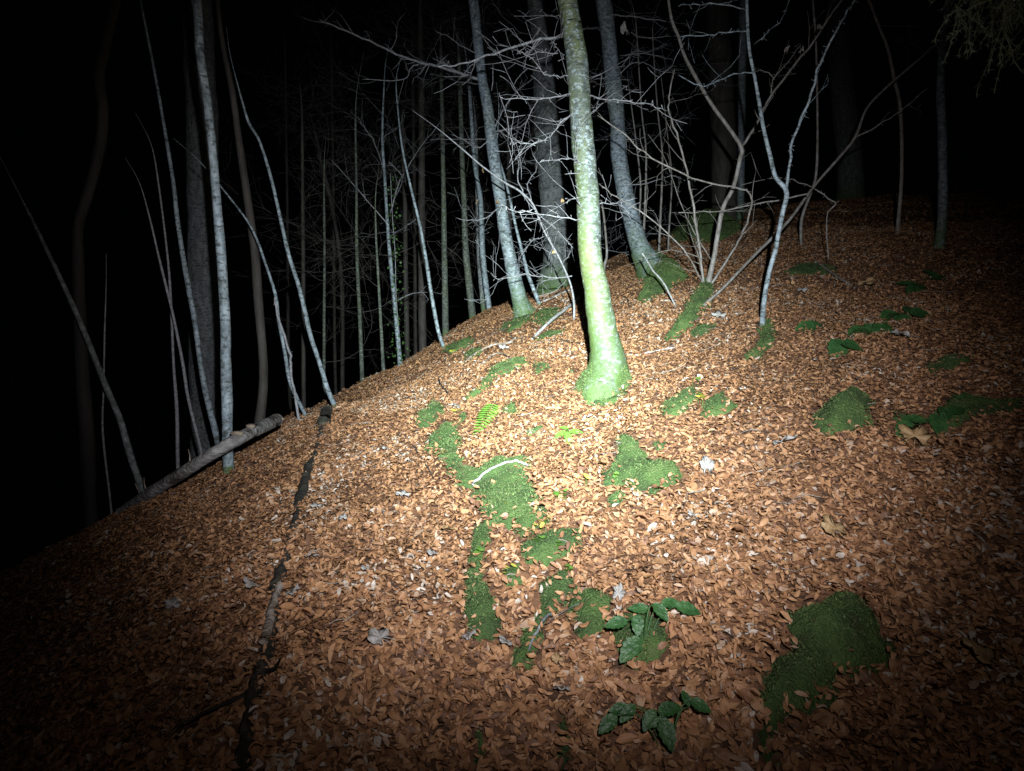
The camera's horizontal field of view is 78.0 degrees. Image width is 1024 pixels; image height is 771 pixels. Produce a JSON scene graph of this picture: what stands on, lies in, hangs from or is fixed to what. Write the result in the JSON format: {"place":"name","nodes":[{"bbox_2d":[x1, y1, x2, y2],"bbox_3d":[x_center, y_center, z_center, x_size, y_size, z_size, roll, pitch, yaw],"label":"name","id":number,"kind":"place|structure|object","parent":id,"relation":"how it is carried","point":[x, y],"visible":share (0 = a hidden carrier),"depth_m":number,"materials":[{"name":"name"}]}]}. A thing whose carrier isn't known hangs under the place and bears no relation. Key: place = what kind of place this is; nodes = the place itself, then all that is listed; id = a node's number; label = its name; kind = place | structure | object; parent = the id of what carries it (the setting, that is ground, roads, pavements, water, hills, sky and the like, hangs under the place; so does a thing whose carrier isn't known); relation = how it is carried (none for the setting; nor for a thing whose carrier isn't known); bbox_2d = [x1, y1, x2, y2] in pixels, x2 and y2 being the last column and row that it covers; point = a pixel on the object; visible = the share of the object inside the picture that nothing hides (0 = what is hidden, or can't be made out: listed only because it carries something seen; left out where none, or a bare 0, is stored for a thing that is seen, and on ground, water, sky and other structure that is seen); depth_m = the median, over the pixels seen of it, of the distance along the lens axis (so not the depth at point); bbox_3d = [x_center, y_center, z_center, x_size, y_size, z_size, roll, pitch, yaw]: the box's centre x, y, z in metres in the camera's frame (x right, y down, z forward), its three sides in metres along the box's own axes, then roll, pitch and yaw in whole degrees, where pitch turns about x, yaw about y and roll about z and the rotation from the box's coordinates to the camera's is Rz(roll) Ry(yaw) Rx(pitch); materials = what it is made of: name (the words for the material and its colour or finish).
{"place":"outdoors","nodes":[
{"label":"outdoors","id":0,"kind":"place"},
{"bbox_2d":[0,187,1023,770],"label":"ground","id":1,"kind":"structure","parent":0,"point":[786,650],"depth_m":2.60,"materials":[{"name":"plant"}]},
{"bbox_2d":[0,158,144,491],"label":"leaning sapling","id":2,"kind":"object","parent":1,"relation":"on","point":[121,425],"visible":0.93,"depth_m":4.44,"materials":[{"name":"brown wood"}]},
{"bbox_2d":[72,0,120,528],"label":"crooked tree","id":3,"kind":"object","parent":1,"relation":"on","point":[87,453],"visible":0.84,"depth_m":4.56,"materials":[{"name":"wood"}]},
{"bbox_2d":[101,293,112,513],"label":"thin sapling","id":4,"kind":"object","parent":1,"relation":"on","point":[105,459],"visible":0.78,"depth_m":4.84,"materials":[{"name":"grey plant"}]},
{"bbox_2d":[137,116,179,468],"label":"thin sapling","id":5,"kind":"object","parent":1,"relation":"on","point":[175,388],"visible":0.76,"depth_m":5.82,"materials":[{"name":"grey plant"}]},
{"bbox_2d":[126,159,203,468],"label":"thin sapling","id":6,"kind":"object","parent":1,"relation":"on","point":[182,363],"visible":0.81,"depth_m":5.47,"materials":[{"name":"grey plant"}]},
{"bbox_2d":[165,596,180,609],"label":"fallen leaf","id":7,"kind":"object","parent":1,"relation":"on","point":[174,602],"visible":1,"depth_m":2.37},
{"bbox_2d":[140,0,221,459],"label":"mottled sapling","id":8,"kind":"object","parent":1,"relation":"on","point":[211,415],"visible":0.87,"depth_m":5.26,"materials":[{"name":"grey plant"}]},
{"bbox_2d":[116,414,282,515],"bbox_3d":[-2.241,0.608,4.236,1.192,0.756,0.749,0,8,0],"label":"fallen log","id":9,"kind":"object","parent":1,"relation":"on","point":[235,439],"visible":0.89,"depth_m":4.02,"materials":[{"name":"wood"}]},
{"bbox_2d":[182,0,221,465],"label":"old tree","id":10,"kind":"object","parent":1,"relation":"on","point":[201,260],"visible":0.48,"depth_m":8.22,"materials":[{"name":"grey plant"}]},
{"bbox_2d":[191,0,233,473],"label":"pale tree","id":11,"kind":"object","parent":1,"relation":"on","point":[226,375],"visible":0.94,"depth_m":3.95,"materials":[{"name":"grey plant"}]},
{"bbox_2d":[215,0,267,423],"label":"brown tree","id":12,"kind":"object","parent":1,"relation":"on","point":[260,413],"visible":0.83,"depth_m":5.75,"materials":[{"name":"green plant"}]},
{"bbox_2d":[178,142,307,419],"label":"forked sapling","id":13,"kind":"object","parent":1,"relation":"on","point":[288,367],"visible":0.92,"depth_m":5.51,"materials":[{"name":"grey plant"}]},
{"bbox_2d":[166,424,324,770],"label":"rotten branch","id":14,"kind":"object","parent":1,"relation":"on","point":[248,695],"visible":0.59,"depth_m":1.89,"materials":[{"name":"brown wood"}]},
{"bbox_2d":[259,581,282,643],"bbox_3d":[-0.828,0.777,2.179,0.038,0.060,0.347,-2,8,-12],"label":"split wood","id":15,"kind":"object","parent":14,"relation":"on","point":[268,626],"visible":1,"depth_m":2.14,"materials":[{"name":"wood"}]},
{"bbox_2d":[243,576,260,587],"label":"fallen leaf","id":16,"kind":"object","parent":1,"relation":"on","point":[248,582],"visible":1,"depth_m":2.37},
{"bbox_2d":[226,27,336,406],"bbox_3d":[-2.001,-1.338,5.592,0.779,3.350,0.053,-2,8,-17],"label":"pale sapling","id":17,"kind":"object","parent":1,"relation":"on","point":[316,353],"visible":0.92,"depth_m":5.64,"materials":[{"name":"grey plant"}]},
{"bbox_2d":[174,18,389,408],"bbox_3d":[-2.868,-2.069,9.100,2.827,5.549,2.844,0,8,0],"label":"spruce tree","id":18,"kind":"object","parent":1,"relation":"on","point":[303,367],"visible":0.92,"depth_m":8.74,"materials":[{"name":"grey plant"}]},
{"bbox_2d":[214,0,367,414],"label":"spruce tree","id":19,"kind":"object","parent":1,"relation":"on","point":[288,306],"visible":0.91,"depth_m":13.53,"materials":[{"name":"grey plant"}]},
{"bbox_2d":[284,582,300,595],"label":"fallen leaf","id":20,"kind":"object","parent":1,"relation":"on","point":[292,591],"visible":1,"depth_m":2.30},
{"bbox_2d":[317,405,332,425],"bbox_3d":[-1.401,0.232,4.748,0.099,0.103,0.502,-2,8,-14],"label":"tree stump","id":21,"kind":"object","parent":1,"relation":"on","point":[325,414],"visible":0.88,"depth_m":4.56,"materials":[{"name":"grey wood"}]},
{"bbox_2d":[239,88,411,402],"bbox_3d":[-2.402,-1.627,8.786,2.026,4.211,2.543,5,10,34],"label":"spruce tree","id":22,"kind":"object","parent":1,"relation":"on","point":[323,319],"visible":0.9,"depth_m":8.56,"materials":[{"name":"grey plant"}]},
{"bbox_2d":[254,73,412,391],"bbox_3d":[-3.895,-2.397,13.194,3.136,8.030,2.623,3,8,18],"label":"spruce tree","id":23,"kind":"object","parent":1,"relation":"on","point":[342,356],"visible":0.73,"depth_m":13.21,"materials":[{"name":"grey plant"}]},
{"bbox_2d":[287,0,401,394],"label":"spruce tree","id":24,"kind":"object","parent":1,"relation":"on","point":[334,321],"visible":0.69,"depth_m":15.03,"materials":[{"name":"grey plant"}]},
{"bbox_2d":[225,67,472,370],"bbox_3d":[-1.994,-1.987,7.487,2.595,4.179,3.466,4,9,26],"label":"spruce tree","id":25,"kind":"object","parent":1,"relation":"on","point":[380,319],"visible":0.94,"depth_m":7.81,"materials":[{"name":"grey plant"}]},
{"bbox_2d":[229,0,484,381],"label":"spruce tree","id":26,"kind":"object","parent":1,"relation":"on","point":[361,358],"visible":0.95,"depth_m":8.44,"materials":[{"name":"grey plant"}]},
{"bbox_2d":[310,41,444,364],"bbox_3d":[-1.591,-2.349,8.581,1.538,4.454,1.638,4,9,26],"label":"ivy sapling","id":27,"kind":"object","parent":1,"relation":"on","point":[388,232],"visible":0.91,"depth_m":8.60,"materials":[{"name":"grey plant"}]},
{"bbox_2d":[384,173,412,366],"bbox_3d":[-1.546,-1.469,8.667,0.383,2.763,0.392,0,8,0],"label":"ivy plant","id":28,"kind":"object","parent":27,"relation":"attached to","point":[396,212],"visible":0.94,"depth_m":8.66,"materials":[{"name":"green plant"}]},
{"bbox_2d":[367,627,391,644],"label":"fallen leaf","id":29,"kind":"object","parent":1,"relation":"on","point":[375,636],"visible":1,"depth_m":2.02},
{"bbox_2d":[396,489,410,496],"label":"fallen leaf","id":30,"kind":"object","parent":1,"relation":"on","point":[403,492],"visible":1,"depth_m":3.05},
{"bbox_2d":[344,87,465,359],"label":"spruce tree","id":31,"kind":"object","parent":1,"relation":"on","point":[405,278],"visible":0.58,"depth_m":12.55,"materials":[{"name":"grey plant"}]},
{"bbox_2d":[365,59,444,347],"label":"pale sapling","id":32,"kind":"object","parent":1,"relation":"on","point":[442,343],"visible":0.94,"depth_m":7.51,"materials":[{"name":"grey plant"}]},
{"bbox_2d":[323,0,509,336],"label":"spruce tree","id":33,"kind":"object","parent":1,"relation":"on","point":[445,323],"visible":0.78,"depth_m":10.10,"materials":[{"name":"grey plant"}]},
{"bbox_2d":[298,0,554,317],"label":"beech tree","id":34,"kind":"object","parent":1,"relation":"on","point":[521,302],"visible":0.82,"depth_m":7.09,"materials":[{"name":"grey plant"}]},
{"bbox_2d":[362,9,498,361],"bbox_3d":[-1.898,-4.423,16.388,3.504,9.866,1.936,2,8,14],"label":"spruce tree","id":35,"kind":"object","parent":1,"relation":"on","point":[415,317],"visible":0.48,"depth_m":16.37,"materials":[{"name":"grey plant"}]},
{"bbox_2d":[355,0,528,351],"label":"spruce tree","id":36,"kind":"object","parent":1,"relation":"on","point":[421,295],"visible":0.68,"depth_m":11.47,"materials":[{"name":"grey plant"}]},
{"bbox_2d":[371,0,526,318],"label":"spruce tree","id":37,"kind":"object","parent":1,"relation":"on","point":[469,289],"visible":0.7,"depth_m":10.15,"materials":[{"name":"grey plant"}]},
{"bbox_2d":[460,629,475,639],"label":"fallen leaf","id":38,"kind":"object","parent":1,"relation":"on","point":[467,636],"visible":1,"depth_m":2.07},
{"bbox_2d":[423,19,523,311],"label":"spruce tree","id":39,"kind":"object","parent":1,"relation":"on","point":[482,296],"visible":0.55,"depth_m":10.66,"materials":[{"name":"grey plant"}]},
{"bbox_2d":[369,1,594,309],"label":"tree","id":40,"kind":"object","parent":1,"relation":"on","point":[482,237],"visible":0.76,"depth_m":9.77,"materials":[{"name":"grey plant"}]},
{"bbox_2d":[456,337,515,368],"bbox_3d":[-0.295,-0.329,6.090,0.283,0.241,1.043,6,10,35],"label":"fallen stick","id":41,"kind":"object","parent":1,"relation":"on","point":[490,345],"visible":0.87,"depth_m":6.26,"materials":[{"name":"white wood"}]},
{"bbox_2d":[473,404,499,434],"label":"fern frond","id":42,"kind":"object","parent":1,"relation":"on","point":[481,416],"visible":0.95,"depth_m":4.17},
{"bbox_2d":[415,112,577,320],"bbox_3d":[-0.009,-1.470,5.831,1.474,1.959,1.151,1,8,9],"label":"twiggy shrub","id":43,"kind":"object","parent":1,"relation":"on","point":[540,221],"visible":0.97,"depth_m":5.75,"materials":[{"name":"grey plant"}]},
{"bbox_2d":[447,1,560,302],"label":"spruce tree","id":44,"kind":"object","parent":1,"relation":"on","point":[509,175],"visible":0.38,"depth_m":14.32,"materials":[{"name":"grey plant"}]},
{"bbox_2d":[499,635,513,644],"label":"fallen leaf","id":45,"kind":"object","parent":1,"relation":"on","point":[503,639],"visible":1,"depth_m":2.05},
{"bbox_2d":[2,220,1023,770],"bbox_3d":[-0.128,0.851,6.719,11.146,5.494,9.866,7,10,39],"label":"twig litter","id":46,"kind":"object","parent":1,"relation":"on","point":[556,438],"visible":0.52,"depth_m":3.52,"materials":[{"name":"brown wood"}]},
{"bbox_2d":[496,84,542,304],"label":"thin sapling","id":47,"kind":"object","parent":1,"relation":"on","point":[534,291],"visible":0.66,"depth_m":7.72,"materials":[{"name":"grey plant"}]},
{"bbox_2d":[528,604,575,649],"bbox_3d":[0.160,0.791,2.134,0.303,0.117,0.081,-5,9,-30],"label":"fallen stick","id":48,"kind":"object","parent":1,"relation":"on","point":[539,626],"visible":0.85,"depth_m":2.12,"materials":[{"name":"grey wood"}]},
{"bbox_2d":[430,0,675,294],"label":"old tree","id":49,"kind":"object","parent":1,"relation":"on","point":[552,192],"visible":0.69,"depth_m":9.62,"materials":[{"name":"grey plant"}]},
{"bbox_2d":[521,527,584,565],"bbox_3d":[0.156,0.648,2.486,0.240,0.148,0.304,4,9,26],"label":"moss patch","id":50,"kind":"object","parent":1,"relation":"on","point":[544,548],"visible":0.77,"depth_m":2.44,"materials":[{"name":"plant"}]},
{"bbox_2d":[531,297,580,339],"bbox_3d":[0.507,-0.727,6.666,0.072,0.410,1.490,3,9,23],"label":"fallen stick","id":51,"kind":"object","parent":1,"relation":"on","point":[541,329],"visible":0.93,"depth_m":6.39,"materials":[{"name":"white wood"}]},
{"bbox_2d":[541,286,570,302],"bbox_3d":[0.579,-1.157,8.009,0.202,0.251,0.584,6,10,35],"label":"fallen stick","id":52,"kind":"object","parent":1,"relation":"on","point":[556,295],"visible":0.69,"depth_m":7.96,"materials":[{"name":"white wood"}]},
{"bbox_2d":[551,652,563,664],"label":"fallen leaf","id":53,"kind":"object","parent":1,"relation":"on","point":[556,657],"visible":1,"depth_m":1.95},
{"bbox_2d":[436,0,686,404],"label":"beech tree","id":54,"kind":"object","parent":1,"relation":"on","point":[606,371],"visible":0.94,"depth_m":4.01,"materials":[{"name":"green plant"}]},
{"bbox_2d":[620,21,628,33],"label":"hanging leaf","id":55,"kind":"object","parent":54,"relation":"hanging from","point":[623,28],"visible":1,"depth_m":5.72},
{"bbox_2d":[553,685,569,690],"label":"fallen leaf","id":56,"kind":"object","parent":1,"relation":"on","point":[563,688],"visible":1,"depth_m":1.85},
{"bbox_2d":[554,426,582,443],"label":"leafy seedling","id":57,"kind":"object","parent":1,"relation":"on","point":[566,435],"visible":1,"depth_m":3.64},
{"bbox_2d":[518,152,641,273],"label":"thin sapling","id":58,"kind":"object","parent":1,"relation":"on","point":[606,246],"visible":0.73,"depth_m":8.70,"materials":[{"name":"grey plant"}]},
{"bbox_2d":[613,583,625,600],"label":"fallen leaf","id":59,"kind":"object","parent":1,"relation":"on","point":[619,591],"visible":0.93,"depth_m":2.13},
{"bbox_2d":[233,263,1023,770],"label":"moss","id":60,"kind":"object","parent":1,"relation":"on","point":[501,491],"visible":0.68,"depth_m":2.96,"materials":[{"name":"plant"}]},
{"bbox_2d":[472,459,528,484],"bbox_3d":[-0.076,0.433,3.213,0.341,0.074,0.092,-5,10,-34],"label":"birch stick","id":61,"kind":"object","parent":60,"relation":"on","point":[487,471],"visible":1,"depth_m":3.25,"materials":[{"name":"white wood"}]},
{"bbox_2d":[607,6,662,251],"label":"thin sapling","id":62,"kind":"object","parent":1,"relation":"on","point":[660,221],"visible":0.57,"depth_m":8.91,"materials":[{"name":"grey plant"}]},
{"bbox_2d":[583,0,694,280],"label":"beech tree","id":63,"kind":"object","parent":1,"relation":"on","point":[639,244],"visible":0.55,"depth_m":7.57,"materials":[{"name":"grey plant"}]},
{"bbox_2d":[613,606,670,670],"bbox_3d":[0.400,0.799,1.996,0.190,0.158,0.269,0,8,0],"label":"mossy rock","id":64,"kind":"object","parent":1,"relation":"on","point":[650,651],"visible":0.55,"depth_m":1.96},
{"bbox_2d":[605,597,700,662],"bbox_3d":[0.427,0.755,1.968,0.312,0.168,0.140,-5,9,-32],"label":"bramble plant","id":65,"kind":"object","parent":64,"relation":"on","point":[631,648],"visible":0.91,"depth_m":1.94,"materials":[{"name":"plant"}]},
{"bbox_2d":[601,433,683,495],"bbox_3d":[0.553,0.387,3.048,0.401,0.192,0.739,-3,9,-22],"label":"moss patch","id":66,"kind":"object","parent":1,"relation":"on","point":[632,460],"visible":0.84,"depth_m":2.92,"materials":[{"name":"plant"}]},
{"bbox_2d":[602,0,692,251],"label":"thin sapling","id":67,"kind":"object","parent":1,"relation":"on","point":[644,216],"visible":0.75,"depth_m":8.43,"materials":[{"name":"grey plant"}]},
{"bbox_2d":[596,75,705,221],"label":"thin sapling","id":68,"kind":"object","parent":1,"relation":"on","point":[637,151],"visible":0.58,"depth_m":8.76,"materials":[{"name":"grey plant"}]},
{"bbox_2d":[599,690,711,751],"bbox_3d":[0.373,0.888,1.649,0.261,0.153,0.145,4,9,28],"label":"bramble plant","id":69,"kind":"object","parent":1,"relation":"on","point":[663,725],"visible":0.93,"depth_m":1.64,"materials":[{"name":"plant"}]},
{"bbox_2d":[642,253,677,309],"bbox_3d":[1.302,-0.928,5.571,0.034,0.523,0.821,-1,8,-10],"label":"fallen stick","id":70,"kind":"object","parent":1,"relation":"on","point":[656,274],"visible":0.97,"depth_m":5.56,"materials":[{"name":"white wood"}]},
{"bbox_2d":[637,250,688,302],"bbox_3d":[1.809,-1.339,7.654,0.555,0.753,4.136,2,8,11],"label":"moss patch","id":71,"kind":"object","parent":1,"relation":"on","point":[667,273],"visible":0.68,"depth_m":6.42,"materials":[{"name":"plant"}]},
{"bbox_2d":[659,384,701,417],"bbox_3d":[0.935,0.098,3.543,0.404,0.177,0.243,-8,11,-44],"label":"moss patch","id":72,"kind":"object","parent":1,"relation":"on","point":[683,394],"visible":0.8,"depth_m":3.49,"materials":[{"name":"plant"}]},
{"bbox_2d":[664,278,713,341],"bbox_3d":[1.561,-0.652,5.308,0.279,0.556,1.569,4,9,26],"label":"moss patch","id":73,"kind":"object","parent":1,"relation":"on","point":[700,296],"visible":0.85,"depth_m":5.05,"materials":[{"name":"plant"}]},
{"bbox_2d":[656,29,741,249],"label":"thin sapling","id":74,"kind":"object","parent":1,"relation":"on","point":[669,214],"visible":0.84,"depth_m":9.14,"materials":[{"name":"grey plant"}]},
{"bbox_2d":[670,208,742,243],"bbox_3d":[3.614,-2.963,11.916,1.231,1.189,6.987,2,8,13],"label":"mossy rock","id":75,"kind":"object","parent":1,"relation":"on","point":[706,223],"visible":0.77,"depth_m":9.30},
{"bbox_2d":[699,455,714,473],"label":"fallen leaf","id":76,"kind":"object","parent":1,"relation":"on","point":[706,462],"visible":1,"depth_m":2.83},
{"bbox_2d":[591,0,842,283],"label":"hazel shrub","id":77,"kind":"object","parent":1,"relation":"on","point":[726,199],"visible":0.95,"depth_m":5.62,"materials":[{"name":"grey plant"}]},
{"bbox_2d":[711,310,725,318],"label":"fallen leaf","id":78,"kind":"object","parent":1,"relation":"on","point":[717,313],"visible":1,"depth_m":4.75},
{"bbox_2d":[700,391,737,418],"bbox_3d":[1.097,0.122,3.387,0.274,0.152,0.206,-4,9,-28],"label":"mossy rock","id":79,"kind":"object","parent":1,"relation":"on","point":[716,402],"visible":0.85,"depth_m":3.36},
{"bbox_2d":[705,0,736,218],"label":"old tree","id":80,"kind":"object","parent":1,"relation":"on","point":[724,156],"visible":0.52,"depth_m":11.62,"materials":[{"name":"brown plant"}]},
{"bbox_2d":[736,0,746,222],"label":"old tree","id":81,"kind":"object","parent":1,"relation":"on","point":[742,50],"visible":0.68,"depth_m":11.18,"materials":[{"name":"grey wood"}]},
{"bbox_2d":[745,318,776,359],"bbox_3d":[1.671,-0.294,4.194,0.162,0.294,0.703,5,9,31],"label":"moss patch","id":82,"kind":"object","parent":1,"relation":"on","point":[765,337],"visible":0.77,"depth_m":4.15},
{"bbox_2d":[678,0,856,326],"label":"forked sapling","id":83,"kind":"object","parent":1,"relation":"on","point":[782,185],"visible":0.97,"depth_m":4.20,"materials":[{"name":"grey plant"}]},
{"bbox_2d":[736,449,805,474],"bbox_3d":[1.136,0.338,2.789,0.291,0.108,0.115,1,8,10],"label":"fallen stick","id":84,"kind":"object","parent":1,"relation":"on","point":[764,467],"visible":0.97,"depth_m":2.76,"materials":[{"name":"grey wood"}]},
{"bbox_2d":[773,435,796,445],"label":"fallen leaf","id":85,"kind":"object","parent":1,"relation":"on","point":[787,437],"visible":1,"depth_m":2.85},
{"bbox_2d":[799,0,818,245],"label":"thin sapling","id":86,"kind":"object","parent":1,"relation":"on","point":[816,163],"visible":0.81,"depth_m":7.03,"materials":[{"name":"grey plant"}]},
{"bbox_2d":[795,320,822,330],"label":"bramble plant","id":87,"kind":"object","parent":1,"relation":"on","point":[812,324],"visible":0.88,"depth_m":4.25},
{"bbox_2d":[757,590,898,737],"bbox_3d":[0.887,0.795,1.875,0.684,0.241,0.303,-5,9,-32],"label":"mossy rock","id":88,"kind":"object","parent":1,"relation":"on","point":[832,629],"visible":0.87,"depth_m":1.85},
{"bbox_2d":[703,2,962,304],"bbox_3d":[3.008,-2.202,5.736,3.352,3.176,0.420,-3,9,-21],"label":"leaning sapling","id":89,"kind":"object","parent":1,"relation":"on","point":[784,225],"visible":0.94,"depth_m":5.77,"materials":[{"name":"grey plant"}]},
{"bbox_2d":[821,514,846,537],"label":"fallen leaf","id":90,"kind":"object","parent":1,"relation":"on","point":[829,524],"visible":1,"depth_m":2.36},
{"bbox_2d":[814,261,855,288],"bbox_3d":[2.914,-1.030,5.829,0.126,0.290,1.037,1,8,9],"label":"fallen stick","id":91,"kind":"object","parent":1,"relation":"on","point":[837,276],"visible":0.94,"depth_m":5.69,"materials":[{"name":"grey wood"}]},
{"bbox_2d":[812,385,875,435],"bbox_3d":[1.627,0.129,3.101,0.284,0.236,0.541,5,9,31],"label":"mossy rock","id":92,"kind":"object","parent":1,"relation":"on","point":[839,410],"visible":0.93,"depth_m":2.99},
{"bbox_2d":[824,0,865,200],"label":"old tree","id":93,"kind":"object","parent":1,"relation":"on","point":[850,181],"visible":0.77,"depth_m":15.11,"materials":[{"name":"brown plant"}]},
{"bbox_2d":[857,277,874,286],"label":"fallen leaf","id":94,"kind":"object","parent":1,"relation":"on","point":[869,281],"visible":1,"depth_m":5.32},
{"bbox_2d":[827,306,932,357],"bbox_3d":[2.412,-0.368,4.178,1.269,0.303,0.317,-6,10,-37],"label":"bramble plant","id":95,"kind":"object","parent":1,"relation":"on","point":[834,346],"visible":0.84,"depth_m":4.11,"materials":[{"name":"plant"}]},
{"bbox_2d":[890,329,910,336],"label":"fallen leaf","id":96,"kind":"object","parent":1,"relation":"on","point":[898,332],"visible":1,"depth_m":3.74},
{"bbox_2d":[861,0,942,233],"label":"thin sapling","id":97,"kind":"object","parent":1,"relation":"on","point":[899,206],"visible":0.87,"depth_m":6.99,"materials":[{"name":"grey plant"}]},
{"bbox_2d":[898,424,934,445],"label":"fallen leaf","id":98,"kind":"object","parent":1,"relation":"on","point":[921,434],"visible":1,"depth_m":2.80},
{"bbox_2d":[895,270,948,295],"bbox_3d":[3.447,-0.852,5.379,0.780,0.281,0.290,-6,10,-35],"label":"bramble plant","id":99,"kind":"object","parent":1,"relation":"on","point":[912,286],"visible":0.83,"depth_m":5.40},
{"bbox_2d":[906,0,950,248],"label":"grey tree","id":100,"kind":"object","parent":1,"relation":"on","point":[941,230],"visible":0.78,"depth_m":6.39,"materials":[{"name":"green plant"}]},
{"bbox_2d":[895,395,978,437],"bbox_3d":[2.000,0.152,2.972,0.581,0.169,0.141,-4,9,-26],"label":"bramble plant","id":101,"kind":"object","parent":1,"relation":"on","point":[938,423],"visible":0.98,"depth_m":2.94,"materials":[{"name":"plant"}]},
{"bbox_2d":[928,0,1023,96],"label":"spruce tree","id":102,"kind":"object","parent":1,"relation":"on","point":[1008,8],"visible":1,"depth_m":2.25,"materials":[{"name":"green plant"}]},
{"bbox_2d":[962,636,1006,670],"bbox_3d":[1.337,0.759,1.790,0.102,0.025,0.120,-2,36,-40],"label":"fallen leaf","id":103,"kind":"object","parent":1,"relation":"on","point":[986,654],"visible":1,"depth_m":1.80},
{"bbox_2d":[0,0,1023,571],"label":"sky","id":104,"kind":"structure","parent":0,"point":[48,48],"materials":[{"name":"black"}]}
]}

